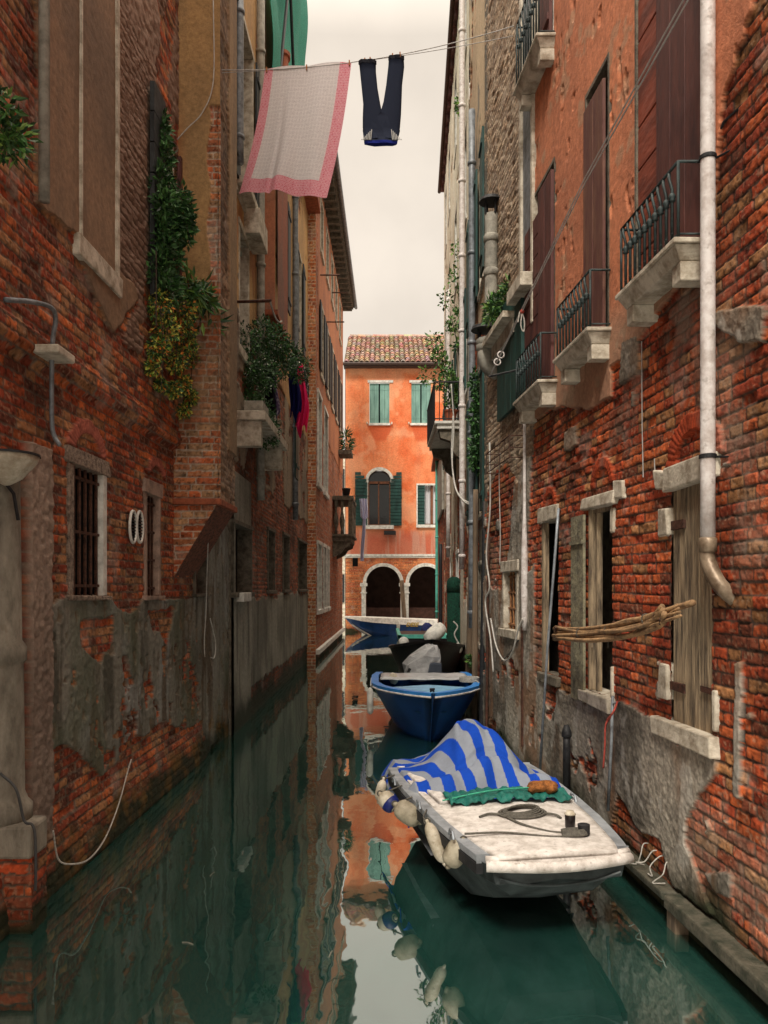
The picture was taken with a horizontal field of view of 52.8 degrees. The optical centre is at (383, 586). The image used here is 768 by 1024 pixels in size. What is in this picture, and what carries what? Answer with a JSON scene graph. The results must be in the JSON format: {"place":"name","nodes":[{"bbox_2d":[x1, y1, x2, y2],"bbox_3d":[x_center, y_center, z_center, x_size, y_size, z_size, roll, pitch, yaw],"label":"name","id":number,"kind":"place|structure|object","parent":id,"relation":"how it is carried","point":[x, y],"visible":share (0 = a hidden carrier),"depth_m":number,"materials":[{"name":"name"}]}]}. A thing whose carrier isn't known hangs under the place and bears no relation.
{"place":"outdoors","nodes":[
{"label":"outdoors","id":0,"kind":"place"},
{"bbox_2d":[0,620,767,1023],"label":"water","id":1,"kind":"structure","parent":0,"point":[278,788],"depth_m":4.35,"materials":[{"name":"liquid"}]},
{"bbox_2d":[0,0,236,941],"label":"old building","id":2,"kind":"structure","parent":1,"relation":"on","point":[124,489],"depth_m":5.69,"materials":[{"name":"brick"}]},
{"bbox_2d":[0,772,36,890],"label":"cable","id":3,"kind":"object","parent":2,"relation":"attached to","point":[2,775],"visible":1,"depth_m":4.16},
{"bbox_2d":[0,448,40,519],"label":"capital","id":4,"kind":"object","parent":2,"relation":"attached to","point":[17,465],"visible":1,"depth_m":4.09,"materials":[{"name":"beige stone"}]},
{"bbox_2d":[0,85,43,171],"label":"edge plant","id":5,"kind":"object","parent":2,"relation":"attached to","point":[11,138],"visible":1,"depth_m":3.88,"materials":[{"name":"green plant"}]},
{"bbox_2d":[63,444,112,600],"bbox_3d":[-2.113,-0.416,5.457,0.126,1.043,0.754,0,0,1],"label":"window","id":6,"kind":"structure","parent":2,"relation":"in","point":[82,535],"depth_m":5.44,"materials":[{"name":"stone"}]},
{"bbox_2d":[52,759,131,864],"bbox_3d":[-1.905,1.540,5.299,0.133,0.340,1.725,0,0,-3],"label":"rope","id":7,"kind":"object","parent":2,"relation":"hanging from","point":[60,861],"visible":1,"depth_m":4.99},
{"bbox_2d":[142,478,165,599],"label":"window","id":8,"kind":"structure","parent":2,"relation":"in","point":[152,491],"depth_m":7.01,"materials":[{"name":"stone"}]},
{"bbox_2d":[150,80,182,327],"bbox_3d":[-2.111,-3.359,7.297,0.371,1.916,1.435,0,0,0],"label":"window","id":9,"kind":"structure","parent":2,"relation":"in","point":[157,103],"depth_m":6.61,"materials":[{"name":"wood"}]},
{"bbox_2d":[146,107,199,312],"bbox_3d":[-1.873,-3.317,6.764,0.495,1.806,0.622,0,0,0],"label":"climbing plant","id":10,"kind":"object","parent":2,"relation":"on","point":[176,217],"depth_m":6.69,"materials":[{"name":"green plant"}]},
{"bbox_2d":[144,250,234,420],"bbox_3d":[-1.845,-2.267,7.167,0.568,1.437,1.514,0,0,12],"label":"trailing plant","id":11,"kind":"object","parent":2,"relation":"hanging from","point":[175,389],"visible":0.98,"depth_m":7.04,"materials":[{"name":"green plant"}]},
{"bbox_2d":[177,0,214,139],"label":"cable","id":12,"kind":"object","parent":2,"relation":"attached to","point":[213,77],"visible":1,"depth_m":7.51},
{"bbox_2d":[192,555,211,596],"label":"window","id":13,"kind":"structure","parent":2,"relation":"in","point":[199,579],"depth_m":8.80,"materials":[{"name":"stone"}]},
{"bbox_2d":[222,25,513,70],"bbox_3d":[-0.194,-5.252,7.570,2.898,0.264,0.008,0,0,6],"label":"clothesline","id":14,"kind":"object","parent":2,"relation":"attached to","point":[374,58],"visible":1,"depth_m":7.57,"materials":[{"name":"fabric"}]},
{"bbox_2d":[239,62,350,197],"bbox_3d":[-0.928,-4.490,7.682,1.222,1.336,0.167,0,0,17],"label":"tablecloth","id":15,"kind":"object","parent":14,"relation":"hanging from","point":[295,144],"visible":1,"depth_m":7.66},
{"bbox_2d":[358,54,403,146],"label":"trousers","id":16,"kind":"object","parent":14,"relation":"hanging from","point":[381,126],"visible":1,"depth_m":7.53,"materials":[{"name":"fabric"}]},
{"bbox_2d":[227,0,320,734],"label":"ochre house","id":17,"kind":"structure","parent":1,"relation":"on","point":[267,634],"depth_m":12.11,"materials":[{"name":"stone"}]},
{"bbox_2d":[229,519,254,597],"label":"window","id":18,"kind":"structure","parent":17,"relation":"in","point":[243,582],"depth_m":11.22,"materials":[{"name":"stone"}]},
{"bbox_2d":[237,216,251,368],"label":"window","id":19,"kind":"structure","parent":17,"relation":"in","point":[243,275],"depth_m":10.95,"materials":[{"name":"stone"}]},
{"bbox_2d":[237,0,260,211],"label":"window","id":20,"kind":"structure","parent":17,"relation":"in","point":[249,59],"depth_m":11.30,"materials":[{"name":"stone"}]},
{"bbox_2d":[244,401,268,415],"bbox_3d":[-1.740,-2.375,10.550,0.260,0.210,0.500,0,0,0],"label":"flower box","id":21,"kind":"object","parent":17,"relation":"on","point":[254,405],"visible":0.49,"depth_m":10.30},
{"bbox_2d":[266,526,276,593],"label":"window","id":22,"kind":"structure","parent":17,"relation":"in","point":[270,567],"depth_m":13.59,"materials":[{"name":"stone"}]},
{"bbox_2d":[240,313,313,450],"bbox_3d":[-1.700,-2.962,11.596,0.717,2.137,2.760,0,0,15],"label":"balcony bush","id":23,"kind":"object","parent":17,"relation":"on","point":[281,349],"visible":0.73,"depth_m":11.27,"materials":[{"name":"green plant"}]},
{"bbox_2d":[269,333,299,480],"bbox_3d":[-1.851,-3.116,13.400,0.598,2.335,1.635,0,0,0],"label":"window","id":24,"kind":"structure","parent":17,"relation":"in","point":[296,437],"depth_m":13.88,"materials":[{"name":"stone"}]},
{"bbox_2d":[282,531,291,592],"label":"window","id":25,"kind":"structure","parent":17,"relation":"in","point":[286,537],"depth_m":15.71,"materials":[{"name":"stone"}]},
{"bbox_2d":[270,0,307,67],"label":"safety net","id":26,"kind":"object","parent":17,"relation":"attached to","point":[290,24],"visible":0.47,"depth_m":14.41,"materials":[{"name":"fabric"}]},
{"bbox_2d":[288,202,291,315],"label":"window","id":27,"kind":"structure","parent":17,"relation":"in","point":[289,211],"depth_m":15.22,"materials":[{"name":"wood"}]},
{"bbox_2d":[298,242,305,356],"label":"window","id":28,"kind":"structure","parent":17,"relation":"in","point":[299,256],"depth_m":17.94,"materials":[{"name":"wood"}]},
{"bbox_2d":[297,538,308,591],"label":"window","id":29,"kind":"structure","parent":17,"relation":"in","point":[302,545],"depth_m":19.23,"materials":[{"name":"wood"}]},
{"bbox_2d":[307,152,356,661],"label":"brick house","id":30,"kind":"structure","parent":1,"relation":"on","point":[331,299],"depth_m":22.31,"materials":[{"name":"brick"}]},
{"bbox_2d":[316,388,322,491],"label":"window","id":31,"kind":"structure","parent":30,"relation":"in","point":[319,402],"depth_m":20.77,"materials":[{"name":"white stone"}]},
{"bbox_2d":[317,540,322,614],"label":"window","id":32,"kind":"structure","parent":30,"relation":"in","point":[319,544],"depth_m":20.84,"materials":[{"name":"white stone"}]},
{"bbox_2d":[320,197,324,265],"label":"window","id":33,"kind":"structure","parent":30,"relation":"in","point":[321,204],"depth_m":21.30,"materials":[{"name":"stone"}]},
{"bbox_2d":[320,299,325,384],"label":"window","id":34,"kind":"structure","parent":30,"relation":"in","point":[322,317],"depth_m":21.30,"materials":[{"name":"stone"}]},
{"bbox_2d":[322,543,327,612],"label":"window","id":35,"kind":"structure","parent":30,"relation":"in","point":[324,554],"depth_m":22.31,"materials":[{"name":"white stone"}]},
{"bbox_2d":[323,405,329,499],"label":"window","id":36,"kind":"structure","parent":30,"relation":"in","point":[325,436],"depth_m":22.85,"materials":[{"name":"white stone"}]},
{"bbox_2d":[326,323,330,400],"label":"window","id":37,"kind":"structure","parent":30,"relation":"in","point":[328,339],"depth_m":23.10,"materials":[{"name":"stone"}]},
{"bbox_2d":[327,546,330,610],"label":"window","id":38,"kind":"structure","parent":30,"relation":"in","point":[328,548],"depth_m":23.41,"materials":[{"name":"white stone"}]},
{"bbox_2d":[331,343,335,413],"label":"window","id":39,"kind":"structure","parent":30,"relation":"in","point":[333,359],"depth_m":24.91,"materials":[{"name":"wood"}]},
{"bbox_2d":[335,361,338,425],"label":"window","id":40,"kind":"structure","parent":30,"relation":"in","point":[337,371],"depth_m":26.74,"materials":[{"name":"wood"}]},
{"bbox_2d":[339,374,342,435],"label":"window","id":41,"kind":"structure","parent":30,"relation":"in","point":[340,385],"depth_m":27.67,"materials":[{"name":"stone"}]},
{"bbox_2d":[339,425,355,457],"bbox_3d":[-1.354,-5.188,27.910,0.822,1.240,1.051,0,0,0],"label":"balcony plant","id":42,"kind":"object","parent":30,"relation":"on","point":[350,446],"visible":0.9,"depth_m":27.80,"materials":[{"name":"green plant"}]},
{"bbox_3d":[-0.782,-2.827,25.200,0.591,0.276,0.023,0,0,0],"label":"drying rail","id":43,"kind":"object","parent":30,"relation":"attached to","visible":0},
{"bbox_2d":[359,499,367,560],"bbox_3d":[-0.661,-1.851,25.200,0.285,2.034,0.088,0,0,0],"label":"towel","id":44,"kind":"object","parent":43,"relation":"hanging from","point":[363,510],"visible":1,"depth_m":25.19,"materials":[{"name":"fabric"}]},
{"bbox_2d":[342,459,344,619],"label":"pale house","id":45,"kind":"structure","parent":1,"relation":"on","point":[343,574],"depth_m":44.00,"materials":[{"name":"paint"}]},
{"bbox_2d":[343,616,437,635],"bbox_3d":[1.090,1.790,30.600,5.419,1.259,1.700,0,0,0],"label":"motor boat","id":46,"kind":"object","parent":1,"relation":"on","point":[375,626],"visible":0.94,"depth_m":29.91,"materials":[{"name":"blue paint"}]},
{"bbox_2d":[343,334,443,631],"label":"orange house","id":47,"kind":"structure","parent":1,"relation":"on","point":[397,491],"depth_m":32.47,"materials":[{"name":"paint"}]},
{"bbox_2d":[355,467,401,528],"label":"window","id":48,"kind":"structure","parent":47,"relation":"in","point":[383,494],"depth_m":32.44,"materials":[{"name":"green wood"}]},
{"bbox_2d":[366,380,392,424],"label":"window","id":49,"kind":"structure","parent":47,"relation":"in","point":[379,393],"depth_m":32.51,"materials":[{"name":"teal wood"}]},
{"bbox_2d":[408,380,432,424],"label":"window","id":50,"kind":"structure","parent":47,"relation":"in","point":[420,395],"depth_m":32.51,"materials":[{"name":"teal wood"}]},
{"bbox_2d":[416,483,434,527],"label":"window","id":51,"kind":"structure","parent":47,"relation":"in","point":[425,492],"depth_m":32.55,"materials":[{"name":"white stone"}]},
{"bbox_2d":[396,628,446,643],"bbox_3d":[0.899,1.543,19.000,1.171,0.914,3.000,0,0,0],"label":"turquoise boat","id":52,"kind":"object","parent":1,"relation":"on","point":[412,636],"visible":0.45,"depth_m":17.52,"materials":[{"name":"paint"}]},
{"bbox_2d":[370,672,479,741],"bbox_3d":[0.565,1.643,10.304,1.514,0.914,2.833,0,0,0],"label":"blue boat","id":53,"kind":"object","parent":1,"relation":"on","point":[430,711],"visible":0.78,"depth_m":9.53,"materials":[{"name":"paint"}]},
{"bbox_2d":[400,643,441,681],"bbox_3d":[0.562,1.139,11.669,0.650,0.560,0.496,0,0,0],"label":"outboard motor","id":54,"kind":"object","parent":53,"relation":"attached to","point":[425,658],"visible":0.71,"depth_m":11.52,"materials":[{"name":"plastic"}]},
{"bbox_2d":[380,673,466,679],"bbox_3d":[0.565,1.280,11.175,1.241,0.058,0.752,0,0,0],"label":"seat cover","id":55,"kind":"object","parent":53,"relation":"on","point":[426,676],"visible":0.96,"depth_m":10.95,"materials":[{"name":"plastic"}]},
{"bbox_2d":[389,639,464,672],"bbox_3d":[0.800,1.489,14.160,1.424,1.222,2.520,0,0,0],"label":"black boat","id":56,"kind":"object","parent":1,"relation":"on","point":[451,655],"visible":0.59,"depth_m":13.46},
{"bbox_2d":[423,622,446,639],"bbox_3d":[0.992,1.097,15.001,0.466,0.807,0.319,0,0,-34],"label":"fender","id":57,"kind":"object","parent":56,"relation":"attached to","point":[436,631],"visible":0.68,"depth_m":14.89,"materials":[{"name":"white plastic"}]},
{"bbox_2d":[431,458,444,623],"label":"house","id":58,"kind":"structure","parent":1,"relation":"on","point":[437,467],"depth_m":26.76,"materials":[{"name":"stone"}]},
{"bbox_2d":[439,544,441,622],"bbox_3d":[1.462,0.648,20.000,0.107,3.503,0.107,0,0,0],"label":"mooring pole","id":59,"kind":"object","parent":1,"relation":"in","point":[440,582],"visible":0.61,"depth_m":19.96,"materials":[{"name":"brown wood"}]},
{"bbox_2d":[446,577,460,672],"bbox_3d":[1.405,1.052,15.500,0.309,2.505,0.299,0,0,0],"label":"netted post","id":60,"kind":"object","parent":1,"relation":"in","point":[453,588],"visible":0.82,"depth_m":15.38,"materials":[{"name":"green"}]},
{"bbox_2d":[438,0,469,671],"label":"cream house","id":61,"kind":"structure","parent":1,"relation":"on","point":[453,182],"depth_m":16.20,"materials":[{"name":"paint"}]},
{"bbox_2d":[427,381,458,479],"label":"balcony","id":62,"kind":"structure","parent":61,"relation":"attached to","point":[439,438],"depth_m":15.12,"materials":[{"name":"black stone"}]},
{"bbox_2d":[416,239,458,409],"bbox_3d":[1.215,-5.018,14.951,1.189,3.533,0.880,0,0,0],"label":"balcony tree","id":63,"kind":"object","parent":62,"relation":"on","point":[448,372],"visible":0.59,"depth_m":15.00,"materials":[{"name":"green plant"}]},
{"bbox_2d":[440,374,458,420],"bbox_3d":[1.286,-3.644,14.785,0.420,0.939,0.485,0,0,0],"label":"potted plant","id":64,"kind":"object","parent":62,"relation":"on","point":[450,410],"visible":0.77,"depth_m":14.73,"materials":[{"name":"green plant"}]},
{"bbox_2d":[458,288,466,400],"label":"window","id":65,"kind":"structure","parent":61,"relation":"in","point":[464,297],"depth_m":13.22,"materials":[{"name":"white stone"}]},
{"bbox_2d":[466,552,471,709],"bbox_3d":[1.322,0.931,12.000,0.168,2.940,0.119,0,0,0],"label":"mooring pole","id":66,"kind":"object","parent":1,"relation":"in","point":[468,644],"visible":0.33,"depth_m":11.96,"materials":[{"name":"brown wood"}]},
{"bbox_2d":[471,489,477,720],"bbox_3d":[1.243,0.535,10.600,0.099,3.731,0.087,0,0,0],"label":"mooring pole","id":67,"kind":"object","parent":1,"relation":"in","point":[474,715],"visible":0.74,"depth_m":10.57,"materials":[{"name":"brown wood"}]},
{"bbox_2d":[465,0,484,718],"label":"narrow house","id":68,"kind":"structure","parent":1,"relation":"on","point":[475,266],"depth_m":11.15,"materials":[{"name":"stone"}]},
{"bbox_2d":[465,400,468,525],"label":"window","id":69,"kind":"structure","parent":68,"relation":"in","point":[467,406],"depth_m":12.51,"materials":[{"name":"stone"}]},
{"bbox_2d":[465,219,475,338],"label":"window","id":70,"kind":"structure","parent":68,"relation":"in","point":[467,230],"depth_m":12.50,"materials":[{"name":"stone"}]},
{"bbox_2d":[465,366,479,476],"bbox_3d":[1.317,-2.304,10.902,0.368,1.593,0.406,0,0,0],"label":"climbing plant","id":71,"kind":"object","parent":68,"relation":"attached to","point":[474,449],"visible":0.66,"depth_m":10.84,"materials":[{"name":"green plant"}]},
{"bbox_2d":[473,126,484,305],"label":"window","id":72,"kind":"structure","parent":68,"relation":"in","point":[477,295],"depth_m":10.80,"materials":[{"name":"stone"}]},
{"bbox_2d":[474,368,484,519],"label":"window","id":73,"kind":"structure","parent":68,"relation":"in","point":[481,496],"depth_m":10.14,"materials":[{"name":"wood"}]},
{"bbox_2d":[478,560,481,648],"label":"window","id":74,"kind":"structure","parent":68,"relation":"in","point":[479,563],"depth_m":11.10,"materials":[{"name":"stone"}]},
{"bbox_2d":[479,501,484,724],"bbox_3d":[1.261,0.654,9.900,0.119,3.493,0.077,0,0,0],"label":"mooring pole","id":75,"kind":"object","parent":1,"relation":"in","point":[482,659],"visible":0.48,"depth_m":9.87,"materials":[{"name":"brown wood"}]},
{"bbox_2d":[485,533,489,726],"bbox_3d":[1.241,0.879,9.300,0.065,3.042,0.038,0,0,0],"label":"mooring pole","id":76,"kind":"object","parent":1,"relation":"in","point":[487,660],"visible":0.62,"depth_m":9.29,"materials":[{"name":"wood"}]},
{"bbox_2d":[388,762,633,897],"bbox_3d":[0.746,1.597,4.965,1.185,0.565,2.100,0,0,-9],"label":"white boat","id":77,"kind":"object","parent":1,"relation":"on","point":[507,866],"visible":0.75,"depth_m":4.21,"materials":[{"name":"paint"}]},
{"bbox_2d":[377,785,401,812],"bbox_3d":[0.025,1.468,5.351,0.172,0.186,0.130,0,0,25],"label":"fender","id":78,"kind":"object","parent":77,"relation":"hanging from","point":[386,798],"visible":0.76,"depth_m":5.31,"materials":[{"name":"plastic"}]},
{"bbox_2d":[391,796,421,826],"bbox_3d":[0.150,1.462,5.002,0.203,0.174,0.157,0,0,0],"label":"fender","id":79,"kind":"object","parent":77,"relation":"hanging from","point":[405,812],"visible":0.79,"depth_m":4.95,"materials":[{"name":"plastic"}]},
{"bbox_2d":[423,809,444,866],"bbox_3d":[0.265,1.484,4.607,0.115,0.268,0.344,0,0,-18],"label":"fender","id":80,"kind":"object","parent":77,"relation":"hanging from","point":[437,847],"visible":0.87,"depth_m":4.47,"materials":[{"name":"plastic"}]},
{"bbox_2d":[442,833,466,869],"bbox_3d":[0.397,1.474,4.305,0.147,0.197,0.133,0,0,0],"label":"fender","id":81,"kind":"object","parent":77,"relation":"hanging from","point":[450,855],"visible":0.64,"depth_m":4.25,"materials":[{"name":"plastic"}]},
{"bbox_2d":[381,719,560,827],"bbox_3d":[0.639,1.307,5.702,1.151,0.574,1.229,0,0,-9],"label":"boat cover","id":82,"kind":"object","parent":77,"relation":"on","point":[466,755],"visible":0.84,"depth_m":5.51,"materials":[{"name":"fabric"}]},
{"bbox_2d":[442,786,572,806],"bbox_3d":[0.794,1.339,5.004,0.804,0.080,0.283,0,0,-9],"label":"green sheet","id":83,"kind":"object","parent":77,"relation":"on","point":[561,794],"visible":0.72,"depth_m":4.94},
{"bbox_2d":[527,780,558,793],"bbox_3d":[1.028,1.299,5.007,0.214,0.094,0.126,0,0,0],"label":"sponge","id":84,"kind":"object","parent":83,"relation":"on","point":[548,786],"visible":0.98,"depth_m":4.98},
{"bbox_2d":[479,804,561,833],"bbox_3d":[0.875,1.353,4.578,0.525,0.051,0.352,0,0,38],"label":"rope coil","id":85,"kind":"object","parent":77,"relation":"on","point":[528,814],"visible":1,"depth_m":4.58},
{"bbox_2d":[464,827,587,837],"bbox_3d":[0.786,1.356,4.263,0.678,0.042,0.077,0,0,0],"label":"rope coil","id":86,"kind":"object","parent":77,"relation":"on","point":[571,832],"visible":1,"depth_m":4.25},
{"bbox_2d":[482,0,767,1004],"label":"old building","id":87,"kind":"structure","parent":1,"relation":"on","point":[626,406],"depth_m":4.82,"materials":[{"name":"brick"}]},
{"bbox_2d":[471,323,496,379],"bbox_3d":[1.216,-2.735,9.000,0.408,0.636,0.322,0,0,0],"label":"flue","id":88,"kind":"object","parent":87,"relation":"attached to","point":[486,364],"visible":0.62,"depth_m":8.95,"materials":[{"name":"black metal"}]},
{"bbox_2d":[479,193,499,322],"bbox_3d":[1.300,-3.727,9.000,0.389,1.632,0.284,0,0,0],"label":"flue","id":89,"kind":"object","parent":87,"relation":"attached to","point":[490,240],"visible":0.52,"depth_m":8.94,"materials":[{"name":"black metal"}]},
{"bbox_2d":[485,442,493,671],"bbox_3d":[1.225,-0.350,8.958,0.034,2.647,0.366,0,0,-8],"label":"cable","id":90,"kind":"object","parent":87,"relation":"attached to","point":[487,561],"visible":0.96,"depth_m":8.98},
{"bbox_2d":[479,273,510,325],"bbox_3d":[1.289,-3.138,8.493,0.471,0.614,0.324,0,0,0],"label":"fern","id":91,"kind":"object","parent":87,"relation":"on","point":[492,306],"visible":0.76,"depth_m":8.45,"materials":[{"name":"green plant"}]},
{"bbox_2d":[486,435,522,473],"bbox_3d":[1.285,-1.410,8.323,0.146,0.232,1.135,0,0,-4],"label":"wire rack","id":92,"kind":"object","parent":87,"relation":"attached to","point":[494,454],"visible":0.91,"depth_m":8.21,"materials":[{"name":"metal"}]},
{"bbox_2d":[498,559,518,639],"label":"window","id":93,"kind":"structure","parent":87,"relation":"in","point":[510,569],"depth_m":8.49,"materials":[{"name":"stone"}]},
{"bbox_2d":[507,0,537,323],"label":"window","id":94,"kind":"structure","parent":87,"relation":"in","point":[528,203],"depth_m":7.54,"materials":[{"name":"stone"}]},
{"bbox_2d":[524,156,556,389],"bbox_3d":[1.534,-2.741,7.135,0.266,1.937,0.971,0,0,-4],"label":"window","id":95,"kind":"structure","parent":87,"relation":"in","point":[544,221],"depth_m":6.89,"materials":[{"name":"wood"}]},
{"bbox_2d":[540,0,553,29],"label":"window","id":96,"kind":"structure","parent":87,"relation":"in","point":[546,6],"depth_m":6.78,"materials":[{"name":"brown wood"}]},
{"bbox_2d":[537,504,560,686],"bbox_3d":[1.523,0.074,6.883,0.175,1.599,0.621,0,0,-4],"label":"window","id":97,"kind":"structure","parent":87,"relation":"in","point":[546,515],"depth_m":7.05,"materials":[{"name":"stone"}]},
{"bbox_2d":[539,508,560,769],"bbox_3d":[1.369,0.439,6.393,0.178,2.205,0.512,0,0,14],"label":"metal rod","id":98,"kind":"object","parent":87,"relation":"attached to","point":[548,633],"visible":0.89,"depth_m":6.27,"materials":[{"name":"metal"}]},
{"bbox_2d":[562,725,571,789],"bbox_3d":[1.453,1.425,6.150,0.080,0.650,0.080,0,0,0],"label":"bollard pipe","id":99,"kind":"object","parent":87,"relation":"on","point":[566,733],"visible":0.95,"depth_m":6.13,"materials":[{"name":"black metal"}]},
{"bbox_2d":[490,0,683,373],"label":"clothesline","id":100,"kind":"object","parent":87,"relation":"attached to","point":[672,19],"visible":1,"depth_m":4.93,"materials":[{"name":"fabric"}]},
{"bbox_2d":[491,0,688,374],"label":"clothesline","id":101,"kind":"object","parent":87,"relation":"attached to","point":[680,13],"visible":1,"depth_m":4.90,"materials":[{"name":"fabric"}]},
{"bbox_2d":[569,480,625,713],"bbox_3d":[1.605,0.077,5.633,0.201,1.607,1.007,0,0,-5],"label":"window","id":102,"kind":"structure","parent":87,"relation":"in","point":[595,505],"depth_m":5.80,"materials":[{"name":"stone"}]},
{"bbox_2d":[583,52,611,327],"bbox_3d":[1.678,-2.764,5.640,0.325,1.931,0.500,0,0,0],"label":"window","id":103,"kind":"structure","parent":87,"relation":"in","point":[598,106],"depth_m":5.61,"materials":[{"name":"wood"}]},
{"bbox_2d":[606,696,618,810],"bbox_3d":[1.532,1.098,5.168,0.067,0.768,0.268,0,0,25],"label":"metal rod","id":104,"kind":"object","parent":87,"relation":"attached to","point":[613,702],"visible":0.87,"depth_m":5.08,"materials":[{"name":"metal"}]},
{"bbox_2d":[635,0,699,273],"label":"window","id":105,"kind":"structure","parent":87,"relation":"in","point":[667,102],"depth_m":4.42,"materials":[{"name":"wood"}]},
{"bbox_2d":[650,451,720,759],"bbox_3d":[1.733,0.094,4.279,0.219,1.595,0.769,0,0,-4],"label":"boarded window","id":106,"kind":"structure","parent":87,"relation":"in","point":[696,707],"depth_m":4.27,"materials":[{"name":"grey wood"}]},
{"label":"support hook","id":107,"kind":"object","parent":87,"relation":"attached to","visible":0},
{"bbox_2d":[551,599,695,648],"bbox_3d":[1.427,0.253,5.040,0.094,0.379,2.433,0,0,-4],"label":"stick bundle","id":108,"kind":"object","parent":107,"relation":"hanging from","point":[645,624],"visible":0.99,"depth_m":4.62,"materials":[{"name":"wood"}]},
{"bbox_2d":[305,0,469,470],"label":"sky","id":109,"kind":"structure","parent":0,"point":[394,206],"materials":[{"name":"white"}]},
{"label":"clothesline","id":110,"kind":"object","parent":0,"visible":0},
{"bbox_2d":[289,369,301,421],"bbox_3d":[-1.480,-3.297,12.900,0.211,1.096,0.186,0,0,0],"label":"hanging garment","id":111,"kind":"object","parent":110,"relation":"hanging from","point":[295,399],"visible":0.65,"depth_m":12.89,"materials":[{"name":"fabric"}]},
{"bbox_2d":[295,364,308,437],"bbox_3d":[-1.392,-3.143,13.100,0.246,1.233,0.188,0,0,0],"label":"hanging garment","id":112,"kind":"object","parent":110,"relation":"hanging from","point":[302,418],"visible":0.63,"depth_m":13.09,"materials":[{"name":"fabric"}]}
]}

